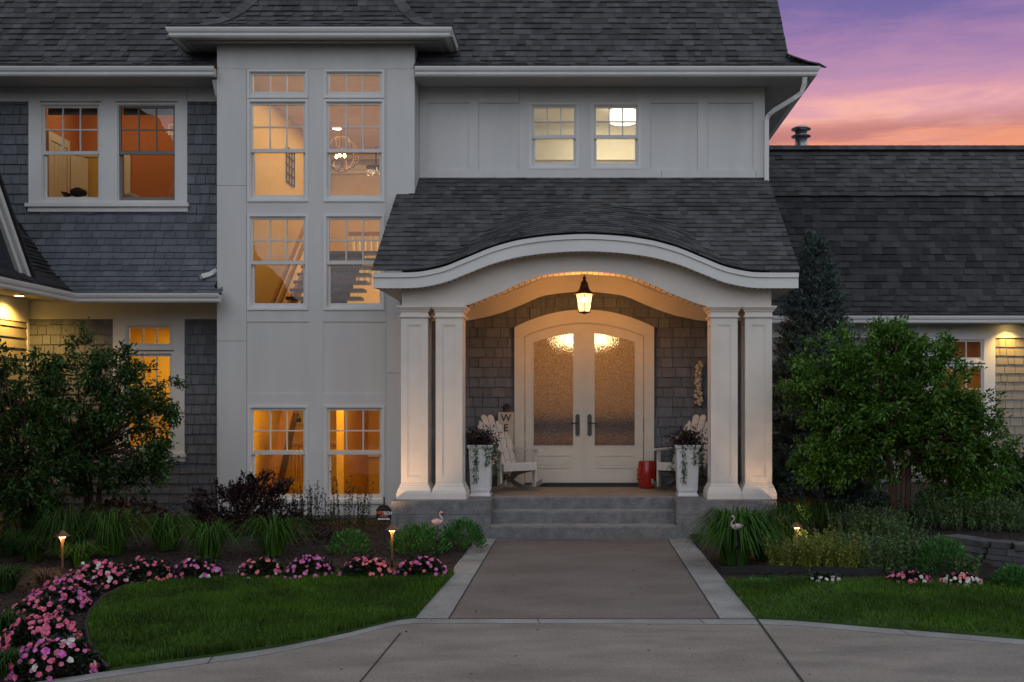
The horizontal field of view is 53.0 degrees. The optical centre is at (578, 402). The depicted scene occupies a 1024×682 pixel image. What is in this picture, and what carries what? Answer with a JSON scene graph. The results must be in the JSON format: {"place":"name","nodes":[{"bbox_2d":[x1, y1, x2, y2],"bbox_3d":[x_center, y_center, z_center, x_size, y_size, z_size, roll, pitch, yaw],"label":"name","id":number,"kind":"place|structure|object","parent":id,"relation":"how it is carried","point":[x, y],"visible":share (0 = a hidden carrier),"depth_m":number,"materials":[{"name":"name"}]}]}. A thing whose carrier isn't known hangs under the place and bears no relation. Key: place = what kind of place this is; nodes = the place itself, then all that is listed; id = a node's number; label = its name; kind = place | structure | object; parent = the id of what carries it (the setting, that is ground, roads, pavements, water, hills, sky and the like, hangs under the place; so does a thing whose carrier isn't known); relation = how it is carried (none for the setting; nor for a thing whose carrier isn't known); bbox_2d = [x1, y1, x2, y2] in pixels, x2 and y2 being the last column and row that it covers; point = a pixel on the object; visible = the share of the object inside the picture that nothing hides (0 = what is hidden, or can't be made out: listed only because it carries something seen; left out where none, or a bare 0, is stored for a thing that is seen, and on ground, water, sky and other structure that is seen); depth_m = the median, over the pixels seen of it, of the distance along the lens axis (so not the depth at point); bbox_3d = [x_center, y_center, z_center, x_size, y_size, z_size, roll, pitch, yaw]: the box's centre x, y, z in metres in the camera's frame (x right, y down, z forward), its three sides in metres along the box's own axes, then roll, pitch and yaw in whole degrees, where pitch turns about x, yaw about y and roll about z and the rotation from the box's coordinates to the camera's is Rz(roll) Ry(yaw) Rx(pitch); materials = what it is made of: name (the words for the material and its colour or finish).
{"place":"outdoors","nodes":[
{"label":"outdoors","id":0,"kind":"place"},
{"bbox_2d":[1,479,119,536],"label":"ornamental grass","id":1,"kind":"object","parent":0,"point":[31,507],"depth_m":13.22,"materials":[{"name":"green plant"}]},
{"bbox_2d":[85,568,454,671],"bbox_3d":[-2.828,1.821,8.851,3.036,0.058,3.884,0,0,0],"label":"lawn","id":2,"kind":"structure","parent":0,"point":[104,669],"depth_m":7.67,"materials":[{"name":"green plant"}]},
{"bbox_2d":[83,568,453,668],"bbox_3d":[-3.330,1.775,9.381,2.398,0.032,4.434,0,0,25],"label":"lawn edging","id":3,"kind":"object","parent":2,"relation":"on","point":[104,663],"visible":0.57,"depth_m":9.05,"materials":[{"name":"black plastic"}]},
{"bbox_2d":[270,227,379,302],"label":"staircase","id":4,"kind":"structure","parent":0,"point":[343,279],"depth_m":18.19,"materials":[{"name":"white wood"}]},
{"bbox_2d":[0,514,697,681],"bbox_3d":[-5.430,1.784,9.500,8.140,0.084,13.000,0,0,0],"label":"planting bed","id":5,"kind":"object","parent":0,"point":[144,549],"visible":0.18,"depth_m":12.06,"materials":[{"name":"brown wood"}]},
{"bbox_2d":[0,606,35,637],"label":"green tuft","id":6,"kind":"object","parent":5,"relation":"on","point":[8,618],"visible":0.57,"depth_m":7.82,"materials":[{"name":"green plant"}]},
{"bbox_2d":[0,528,37,555],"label":"green tuft","id":7,"kind":"object","parent":5,"relation":"on","point":[7,551],"visible":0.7,"depth_m":11.91,"materials":[{"name":"green plant"}]},
{"bbox_2d":[0,645,42,676],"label":"green tuft","id":8,"kind":"object","parent":5,"relation":"on","point":[12,655],"visible":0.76,"depth_m":6.70,"materials":[{"name":"green plant"}]},
{"bbox_2d":[0,562,43,591],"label":"green tuft","id":9,"kind":"object","parent":5,"relation":"on","point":[9,577],"visible":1,"depth_m":9.71,"materials":[{"name":"green plant"}]},
{"bbox_2d":[0,532,71,561],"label":"green tuft","id":10,"kind":"object","parent":5,"relation":"on","point":[33,551],"visible":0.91,"depth_m":11.44,"materials":[{"name":"green plant"}]},
{"bbox_2d":[2,592,72,627],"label":"impatiens","id":11,"kind":"object","parent":5,"relation":"on","point":[43,603],"visible":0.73,"depth_m":8.41,"materials":[{"name":"pink plant"}]},
{"bbox_2d":[0,611,85,652],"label":"impatiens","id":12,"kind":"object","parent":5,"relation":"on","point":[46,624],"visible":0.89,"depth_m":7.52,"materials":[{"name":"pink plant"}]},
{"bbox_2d":[0,338,100,534],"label":"hydrangea tree","id":13,"kind":"object","parent":5,"relation":"on","point":[13,458],"visible":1,"depth_m":12.84,"materials":[{"name":"green plant"}]},
{"bbox_2d":[4,633,102,681],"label":"impatiens","id":14,"kind":"object","parent":5,"relation":"on","point":[57,646],"visible":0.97,"depth_m":6.80,"materials":[{"name":"pink plant"}]},
{"bbox_2d":[25,581,93,617],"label":"impatiens","id":15,"kind":"object","parent":5,"relation":"on","point":[70,595],"visible":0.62,"depth_m":8.80,"materials":[{"name":"pink plant"}]},
{"bbox_2d":[39,571,104,598],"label":"impatiens","id":16,"kind":"object","parent":5,"relation":"on","point":[80,579],"visible":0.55,"depth_m":9.42,"materials":[{"name":"pink plant"}]},
{"bbox_2d":[10,503,139,558],"bbox_3d":[-5.835,1.484,11.780,1.591,0.586,1.565,0,0,0],"label":"daylily","id":17,"kind":"object","parent":5,"relation":"on","point":[57,524],"visible":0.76,"depth_m":11.63,"materials":[{"name":"green plant"}]},
{"bbox_2d":[42,539,114,567],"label":"green tuft","id":18,"kind":"object","parent":5,"relation":"on","point":[76,558],"visible":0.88,"depth_m":11.06,"materials":[{"name":"green plant"}]},
{"bbox_2d":[69,558,133,591],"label":"impatiens","id":19,"kind":"object","parent":5,"relation":"on","point":[107,572],"visible":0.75,"depth_m":9.92,"materials":[{"name":"pink plant"}]},
{"bbox_2d":[22,316,189,532],"bbox_3d":[-6.365,0.318,13.868,2.093,2.989,1.958,0,0,-37],"label":"hydrangea tree","id":20,"kind":"object","parent":5,"relation":"on","point":[101,423],"visible":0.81,"depth_m":13.75,"materials":[{"name":"green plant"}]},
{"bbox_2d":[60,507,171,555],"bbox_3d":[-5.454,1.516,12.022,1.453,0.527,1.420,0,0,0],"label":"daylily","id":21,"kind":"object","parent":5,"relation":"on","point":[112,525],"visible":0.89,"depth_m":11.87,"materials":[{"name":"green plant"}]},
{"bbox_2d":[75,494,180,530],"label":"maroon shrub","id":22,"kind":"object","parent":5,"relation":"on","point":[111,502],"visible":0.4,"depth_m":14.17,"materials":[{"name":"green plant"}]},
{"bbox_2d":[117,556,174,585],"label":"impatiens","id":23,"kind":"object","parent":5,"relation":"on","point":[141,566],"visible":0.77,"depth_m":10.26,"materials":[{"name":"pink plant"}]},
{"bbox_2d":[117,511,209,550],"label":"daylily","id":24,"kind":"object","parent":5,"relation":"on","point":[164,532],"visible":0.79,"depth_m":12.25,"materials":[{"name":"green plant"}]},
{"bbox_2d":[173,555,226,579],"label":"impatiens","id":25,"kind":"object","parent":5,"relation":"on","point":[187,567],"visible":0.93,"depth_m":10.41,"materials":[{"name":"pink plant"}]},
{"bbox_2d":[157,519,260,558],"bbox_3d":[-4.244,1.565,11.765,1.197,0.425,1.277,0,0,0],"label":"daylily","id":26,"kind":"object","parent":5,"relation":"on","point":[209,543],"visible":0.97,"depth_m":11.63,"materials":[{"name":"green plant"}]},
{"bbox_2d":[182,468,310,536],"bbox_3d":[-4.523,1.441,13.817,1.755,1.132,0.858,0,0,0],"label":"ninebark shrub","id":27,"kind":"object","parent":5,"relation":"on","point":[238,492],"visible":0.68,"depth_m":13.72,"materials":[{"name":"purple plant"}]},
{"bbox_2d":[237,554,284,578],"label":"impatiens","id":28,"kind":"object","parent":5,"relation":"on","point":[265,563],"visible":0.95,"depth_m":10.54,"materials":[{"name":"pink plant"}]},
{"bbox_2d":[226,512,321,556],"bbox_3d":[-3.579,1.543,11.860,1.254,0.476,1.165,0,0,28],"label":"daylily","id":29,"kind":"object","parent":5,"relation":"on","point":[272,544],"visible":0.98,"depth_m":11.80,"materials":[{"name":"green plant"}]},
{"bbox_2d":[252,522,335,544],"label":"maroon shrub","id":30,"kind":"object","parent":5,"relation":"on","point":[323,532],"visible":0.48,"depth_m":12.98,"materials":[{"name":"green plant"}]},
{"bbox_2d":[281,552,337,578],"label":"impatiens","id":31,"kind":"object","parent":5,"relation":"on","point":[318,563],"visible":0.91,"depth_m":10.47,"materials":[{"name":"pink plant"}]},
{"bbox_2d":[330,471,358,527],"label":"young shrub","id":32,"kind":"object","parent":5,"relation":"on","point":[348,521],"visible":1,"depth_m":14.34,"materials":[{"name":"green plant"}]},
{"bbox_2d":[324,526,371,554],"bbox_3d":[-2.720,1.624,12.160,0.570,0.331,0.522,0,0,0],"label":"sedum","id":33,"kind":"object","parent":5,"relation":"on","point":[334,545],"visible":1,"depth_m":12.09,"materials":[{"name":"green plant"}]},
{"bbox_2d":[338,554,392,577],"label":"impatiens","id":34,"kind":"object","parent":5,"relation":"on","point":[366,563],"visible":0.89,"depth_m":10.46,"materials":[{"name":"pink plant"}]},
{"bbox_2d":[385,521,451,554],"bbox_3d":[-1.890,1.578,12.076,0.786,0.382,0.706,0,0,0],"label":"sedum","id":35,"kind":"object","parent":5,"relation":"on","point":[415,531],"visible":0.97,"depth_m":11.96,"materials":[{"name":"green plant"}]},
{"bbox_2d":[393,553,448,578],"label":"impatiens","id":36,"kind":"object","parent":5,"relation":"on","point":[416,563],"visible":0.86,"depth_m":10.46,"materials":[{"name":"pink plant"}]},
{"bbox_2d":[439,516,487,548],"bbox_3d":[-1.409,1.559,12.436,0.628,0.401,0.576,0,0,0],"label":"sedum","id":37,"kind":"object","parent":5,"relation":"on","point":[473,529],"visible":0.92,"depth_m":12.35,"materials":[{"name":"green plant"}]},
{"bbox_2d":[0,0,1023,542],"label":"house","id":38,"kind":"structure","parent":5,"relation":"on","point":[678,242],"depth_m":15.95,"materials":[{"name":"white paint"}]},
{"bbox_2d":[51,141,65,196],"bbox_3d":[-8.937,-3.490,17.575,0.024,1.860,0.530,0,0,0],"label":"closet door","id":39,"kind":"structure","parent":38,"relation":"in","point":[58,162],"depth_m":17.54,"materials":[{"name":"beige paint"}]},
{"bbox_2d":[39,102,100,202],"bbox_3d":[-7.929,-3.892,16.065,0.970,1.571,0.194,0,0,0],"label":"window","id":40,"kind":"structure","parent":38,"relation":"in","point":[54,108],"depth_m":16.01,"materials":[{"name":"white paint"}]},
{"bbox_2d":[70,155,87,196],"bbox_3d":[-8.855,-3.450,18.140,0.040,1.800,0.353,0,0,25],"label":"room door","id":41,"kind":"structure","parent":38,"relation":"in","point":[78,165],"depth_m":18.12,"materials":[{"name":"beige paint"}]},
{"bbox_2d":[115,102,176,202],"bbox_3d":[-6.745,-3.892,16.065,0.970,1.571,0.194,0,0,0],"label":"window","id":42,"kind":"structure","parent":38,"relation":"in","point":[129,108],"depth_m":16.01,"materials":[{"name":"white paint"}]},
{"bbox_2d":[123,323,173,349],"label":"window","id":43,"kind":"structure","parent":38,"relation":"in","point":[126,326],"depth_m":15.99,"materials":[{"name":"white paint"}]},
{"bbox_2d":[123,351,173,452],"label":"window","id":44,"kind":"structure","parent":38,"relation":"in","point":[156,354],"depth_m":15.99,"materials":[{"name":"white paint"}]},
{"bbox_2d":[247,69,307,97],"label":"window","id":45,"kind":"structure","parent":38,"relation":"in","point":[251,73],"depth_m":15.49,"materials":[{"name":"white paint"}]},
{"bbox_2d":[247,99,307,201],"bbox_3d":[-4.549,-3.806,15.544,0.916,1.546,0.152,0,0,0],"label":"window","id":46,"kind":"structure","parent":38,"relation":"in","point":[251,197],"depth_m":15.51,"materials":[{"name":"white paint"}]},
{"bbox_2d":[247,214,307,309],"bbox_3d":[-4.549,-2.119,15.544,0.916,1.449,0.152,0,0,0],"label":"window","id":47,"kind":"structure","parent":38,"relation":"in","point":[251,305],"depth_m":15.51,"materials":[{"name":"white paint"}]},
{"bbox_2d":[248,405,307,501],"bbox_3d":[-4.545,0.775,15.544,0.908,1.457,0.152,0,0,0],"label":"window","id":48,"kind":"structure","parent":38,"relation":"in","point":[252,453],"depth_m":15.51,"materials":[{"name":"white paint"}]},
{"bbox_2d":[265,410,336,493],"bbox_3d":[-4.822,0.977,17.526,1.551,1.814,0.743,0,0,-44],"label":"basement stair","id":49,"kind":"object","parent":38,"relation":"in","point":[278,463],"visible":0.54,"depth_m":17.16,"materials":[{"name":"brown wood"}]},
{"bbox_2d":[330,106,358,171],"bbox_3d":[-4.056,-4.582,17.496,0.586,1.296,0.608,0,0,0],"label":"chandelier","id":50,"kind":"object","parent":38,"relation":"hanging from","point":[344,155],"visible":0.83,"depth_m":17.49,"materials":[{"name":"brown metal"}]},
{"bbox_2d":[324,69,383,97],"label":"window","id":51,"kind":"structure","parent":38,"relation":"in","point":[327,72],"depth_m":15.49,"materials":[{"name":"white paint"}]},
{"bbox_2d":[324,99,383,201],"bbox_3d":[-3.395,-3.806,15.544,0.916,1.546,0.152,0,0,0],"label":"window","id":52,"kind":"structure","parent":38,"relation":"in","point":[328,197],"depth_m":15.51,"materials":[{"name":"white paint"}]},
{"bbox_2d":[324,214,383,309],"bbox_3d":[-3.395,-2.119,15.544,0.916,1.449,0.152,0,0,0],"label":"window","id":53,"kind":"structure","parent":38,"relation":"in","point":[328,305],"depth_m":15.51,"materials":[{"name":"white paint"}]},
{"bbox_2d":[324,405,383,501],"bbox_3d":[-3.391,0.775,15.544,0.908,1.457,0.152,0,0,0],"label":"window","id":54,"kind":"structure","parent":38,"relation":"in","point":[328,453],"depth_m":15.51,"materials":[{"name":"white paint"}]},
{"bbox_2d":[465,425,506,495],"bbox_3d":[-1.339,0.804,14.436,0.621,1.011,0.654,0,0,-34],"label":"planter","id":55,"kind":"object","parent":38,"relation":"on","point":[480,452],"visible":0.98,"depth_m":14.26,"materials":[{"name":"white ceramic"}]},
{"bbox_2d":[498,403,513,486],"bbox_3d":[-1.129,0.657,15.855,0.244,1.300,0.189,0,0,0],"label":"welcome sign","id":56,"kind":"object","parent":38,"relation":"on","point":[506,420],"visible":0.27,"depth_m":15.90,"materials":[{"name":"beige wood"}]},
{"bbox_2d":[477,415,545,491],"bbox_3d":[-1.101,0.749,15.277,0.800,1.119,1.060,0,0,-36],"label":"rocking chair","id":57,"kind":"object","parent":38,"relation":"on","point":[507,459],"visible":0.73,"depth_m":15.42,"materials":[{"name":"white paint"}]},
{"bbox_2d":[529,102,578,168],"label":"window","id":58,"kind":"structure","parent":38,"relation":"in","point":[532,105],"depth_m":16.01,"materials":[{"name":"white paint"}]},
{"bbox_2d":[525,324,584,482],"bbox_3d":[-0.363,0.014,15.943,0.936,2.476,0.134,0,0,0],"label":"door","id":59,"kind":"structure","parent":38,"relation":"in","point":[554,356],"depth_m":15.96,"materials":[{"name":"beige paint"}]},
{"bbox_2d":[574,274,593,313],"bbox_3d":[0.080,-1.625,14.500,0.286,0.760,0.330,0,0,0],"label":"porch lantern","id":60,"kind":"object","parent":38,"relation":"hanging from","point":[584,294],"visible":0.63,"depth_m":14.43,"materials":[{"name":"brown metal"}]},
{"bbox_2d":[535,157,634,162],"bbox_3d":[0.200,-3.490,18.095,2.980,1.600,0.390,0,0,0],"label":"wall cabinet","id":61,"kind":"object","parent":38,"relation":"attached to","point":[570,159],"depth_m":17.93,"materials":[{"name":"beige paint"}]},
{"bbox_2d":[585,324,642,482],"bbox_3d":[0.548,0.014,15.943,0.914,2.476,0.134,0,0,0],"label":"door","id":62,"kind":"structure","parent":38,"relation":"in","point":[613,355],"depth_m":15.96,"materials":[{"name":"beige paint"}]},
{"bbox_2d":[591,102,640,168],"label":"window","id":63,"kind":"structure","parent":38,"relation":"in","point":[594,105],"depth_m":16.01,"materials":[{"name":"white paint"}]},
{"bbox_2d":[637,460,656,488],"bbox_3d":[1.045,1.097,15.620,0.323,0.424,0.319,0,0,0],"label":"garden stool","id":64,"kind":"object","parent":38,"relation":"on","point":[646,471],"visible":0.9,"depth_m":15.50,"materials":[{"name":"red ceramic"}]},
{"bbox_2d":[648,415,707,490],"bbox_3d":[1.615,0.749,15.310,0.800,1.119,1.060,0,0,30],"label":"rocking chair","id":65,"kind":"object","parent":38,"relation":"on","point":[701,425],"visible":0.51,"depth_m":15.35,"materials":[{"name":"white paint"}]},
{"bbox_2d":[658,424,707,495],"bbox_3d":[1.490,0.807,14.418,0.682,1.006,0.650,0,0,19],"label":"planter","id":66,"kind":"object","parent":38,"relation":"on","point":[688,449],"visible":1,"depth_m":14.26,"materials":[{"name":"white ceramic"}]},
{"bbox_2d":[934,338,985,362],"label":"window","id":67,"kind":"structure","parent":38,"relation":"in","point":[982,359],"depth_m":19.29,"materials":[{"name":"white paint"}]},
{"bbox_2d":[39,618,1023,681],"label":"driveway border","id":68,"kind":"object","parent":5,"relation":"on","point":[140,669],"visible":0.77,"depth_m":8.12,"materials":[{"name":"concrete"}]},
{"bbox_2d":[415,538,754,623],"bbox_3d":[0.058,1.859,11.080,2.845,0.103,5.040,0,0,0],"label":"walkway border","id":69,"kind":"object","parent":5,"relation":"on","point":[724,600],"visible":0.57,"depth_m":10.16,"materials":[{"name":"concrete"}]},
{"bbox_2d":[80,624,1023,681],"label":"driveway","id":70,"kind":"structure","parent":0,"point":[543,653],"depth_m":7.26,"materials":[{"name":"concrete"}]},
{"bbox_2d":[207,539,908,681],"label":"pavement joints","id":71,"kind":"object","parent":70,"relation":"on","point":[783,655],"visible":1,"depth_m":8.55,"materials":[{"name":"grey concrete"}]},
{"bbox_2d":[450,539,717,617],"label":"walkway","id":72,"kind":"structure","parent":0,"point":[575,578],"depth_m":10.28,"materials":[{"name":"concrete"}]},
{"bbox_2d":[690,482,1023,596],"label":"planting bed","id":73,"kind":"object","parent":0,"point":[1018,534],"visible":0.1,"depth_m":12.52,"materials":[{"name":"brown wood"}]},
{"bbox_2d":[672,505,799,565],"bbox_3d":[1.744,1.482,11.374,1.555,0.614,1.596,0,0,0],"label":"daylily","id":74,"kind":"object","parent":73,"relation":"on","point":[722,532],"visible":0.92,"depth_m":11.16,"materials":[{"name":"green plant"}]},
{"bbox_2d":[732,509,809,560],"bbox_3d":[2.095,1.510,11.654,1.219,0.548,1.187,0,0,0],"label":"daylily","id":75,"kind":"object","parent":73,"relation":"on","point":[761,555],"visible":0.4,"depth_m":11.53,"materials":[{"name":"green plant"}]},
{"bbox_2d":[761,531,811,565],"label":"perennial","id":76,"kind":"object","parent":73,"relation":"on","point":[788,558],"visible":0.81,"depth_m":10.92,"materials":[{"name":"green plant"}]},
{"bbox_2d":[757,502,829,540],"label":"daylily","id":77,"kind":"object","parent":73,"relation":"on","point":[787,510],"visible":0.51,"depth_m":12.85,"materials":[{"name":"green plant"}]},
{"bbox_2d":[721,565,882,576],"bbox_3d":[2.329,1.768,10.749,1.665,0.085,0.111,0,0,5],"label":"lawn edging","id":78,"kind":"object","parent":73,"relation":"on","point":[767,569],"visible":0.82,"depth_m":10.78,"materials":[{"name":"black plastic"}]},
{"bbox_2d":[738,229,889,510],"bbox_3d":[3.531,-0.422,15.312,2.490,4.364,2.470,0,0,0],"label":"spruce tree","id":79,"kind":"object","parent":73,"relation":"on","point":[807,318],"visible":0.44,"depth_m":15.03,"materials":[{"name":"green plant"}]},
{"bbox_2d":[788,527,839,570],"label":"perennial","id":80,"kind":"object","parent":73,"relation":"on","point":[812,558],"visible":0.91,"depth_m":10.79,"materials":[{"name":"green plant"}]},
{"bbox_2d":[795,498,850,533],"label":"daylily","id":81,"kind":"object","parent":73,"relation":"on","point":[821,512],"visible":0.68,"depth_m":13.21,"materials":[{"name":"green plant"}]},
{"bbox_2d":[776,463,899,508],"bbox_3d":[3.740,1.400,14.915,1.891,1.048,1.047,0,0,-13],"label":"green shrub","id":82,"kind":"object","parent":73,"relation":"on","point":[876,501],"visible":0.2,"depth_m":14.70,"materials":[{"name":"green plant"}]},
{"bbox_2d":[811,529,870,567],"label":"perennial","id":83,"kind":"object","parent":73,"relation":"on","point":[848,559],"visible":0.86,"depth_m":10.84,"materials":[{"name":"green plant"}]},
{"bbox_2d":[825,503,872,538],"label":"perennial","id":84,"kind":"object","parent":73,"relation":"on","point":[860,523],"visible":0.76,"depth_m":12.70,"materials":[{"name":"green plant"}]},
{"bbox_2d":[841,527,909,570],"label":"perennial","id":85,"kind":"object","parent":73,"relation":"on","point":[872,559],"visible":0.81,"depth_m":10.89,"materials":[{"name":"green plant"}]},
{"bbox_2d":[846,501,909,534],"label":"perennial","id":86,"kind":"object","parent":73,"relation":"on","point":[898,515],"visible":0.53,"depth_m":12.65,"materials":[{"name":"green plant"}]},
{"bbox_2d":[773,314,1023,525],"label":"tree","id":87,"kind":"object","parent":73,"relation":"on","point":[948,443],"visible":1,"depth_m":12.76,"materials":[{"name":"green plant"}]},
{"bbox_2d":[871,512,930,546],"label":"perennial","id":88,"kind":"object","parent":73,"relation":"on","point":[893,531],"visible":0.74,"depth_m":11.93,"materials":[{"name":"green plant"}]},
{"bbox_2d":[879,567,930,583],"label":"impatiens","id":89,"kind":"object","parent":73,"relation":"on","point":[904,573],"visible":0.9,"depth_m":10.22,"materials":[{"name":"pink plant"}]},
{"bbox_2d":[876,533,939,569],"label":"perennial","id":90,"kind":"object","parent":73,"relation":"on","point":[900,562],"visible":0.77,"depth_m":10.86,"materials":[{"name":"green plant"}]},
{"bbox_2d":[897,491,958,525],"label":"perennial","id":91,"kind":"object","parent":73,"relation":"on","point":[921,514],"visible":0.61,"depth_m":13.01,"materials":[{"name":"green plant"}]},
{"bbox_2d":[905,532,977,574],"bbox_3d":[3.833,1.585,10.851,0.772,0.424,0.694,0,0,0],"label":"sedum","id":92,"kind":"object","parent":73,"relation":"on","point":[942,548],"visible":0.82,"depth_m":10.72,"materials":[{"name":"green plant"}]},
{"bbox_2d":[936,569,982,585],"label":"impatiens","id":93,"kind":"object","parent":73,"relation":"on","point":[960,575],"visible":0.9,"depth_m":10.10,"materials":[{"name":"pink plant"}]},
{"bbox_2d":[924,487,999,529],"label":"perennial","id":94,"kind":"object","parent":73,"relation":"on","point":[957,516],"visible":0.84,"depth_m":12.66,"materials":[{"name":"green plant"}]},
{"bbox_2d":[948,552,982,574],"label":"perennial","id":95,"kind":"object","parent":73,"relation":"on","point":[967,564],"visible":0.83,"depth_m":10.50,"materials":[{"name":"green plant"}]},
{"bbox_2d":[912,446,1023,509],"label":"green shrub","id":96,"kind":"object","parent":73,"relation":"on","point":[1017,485],"visible":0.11,"depth_m":14.38,"materials":[{"name":"green plant"}]},
{"bbox_2d":[943,534,1023,567],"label":"retaining wall","id":97,"kind":"structure","parent":73,"relation":"on","point":[996,553],"depth_m":10.97,"materials":[{"name":"grey stone"}]},
{"bbox_2d":[957,490,1023,530],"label":"perennial","id":98,"kind":"object","parent":73,"relation":"on","point":[991,517],"visible":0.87,"depth_m":12.62,"materials":[{"name":"green plant"}]},
{"bbox_2d":[987,561,1023,588],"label":"sedum","id":99,"kind":"object","parent":73,"relation":"on","point":[1014,572],"visible":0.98,"depth_m":9.84,"materials":[{"name":"green plant"}]},
{"bbox_2d":[725,574,1023,638],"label":"lawn","id":100,"kind":"structure","parent":0,"point":[927,629],"depth_m":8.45,"materials":[{"name":"green plant"}]},
{"bbox_2d":[769,0,1023,144],"label":"sky","id":101,"kind":"structure","parent":0,"point":[896,72],"materials":[{"name":"purple"}]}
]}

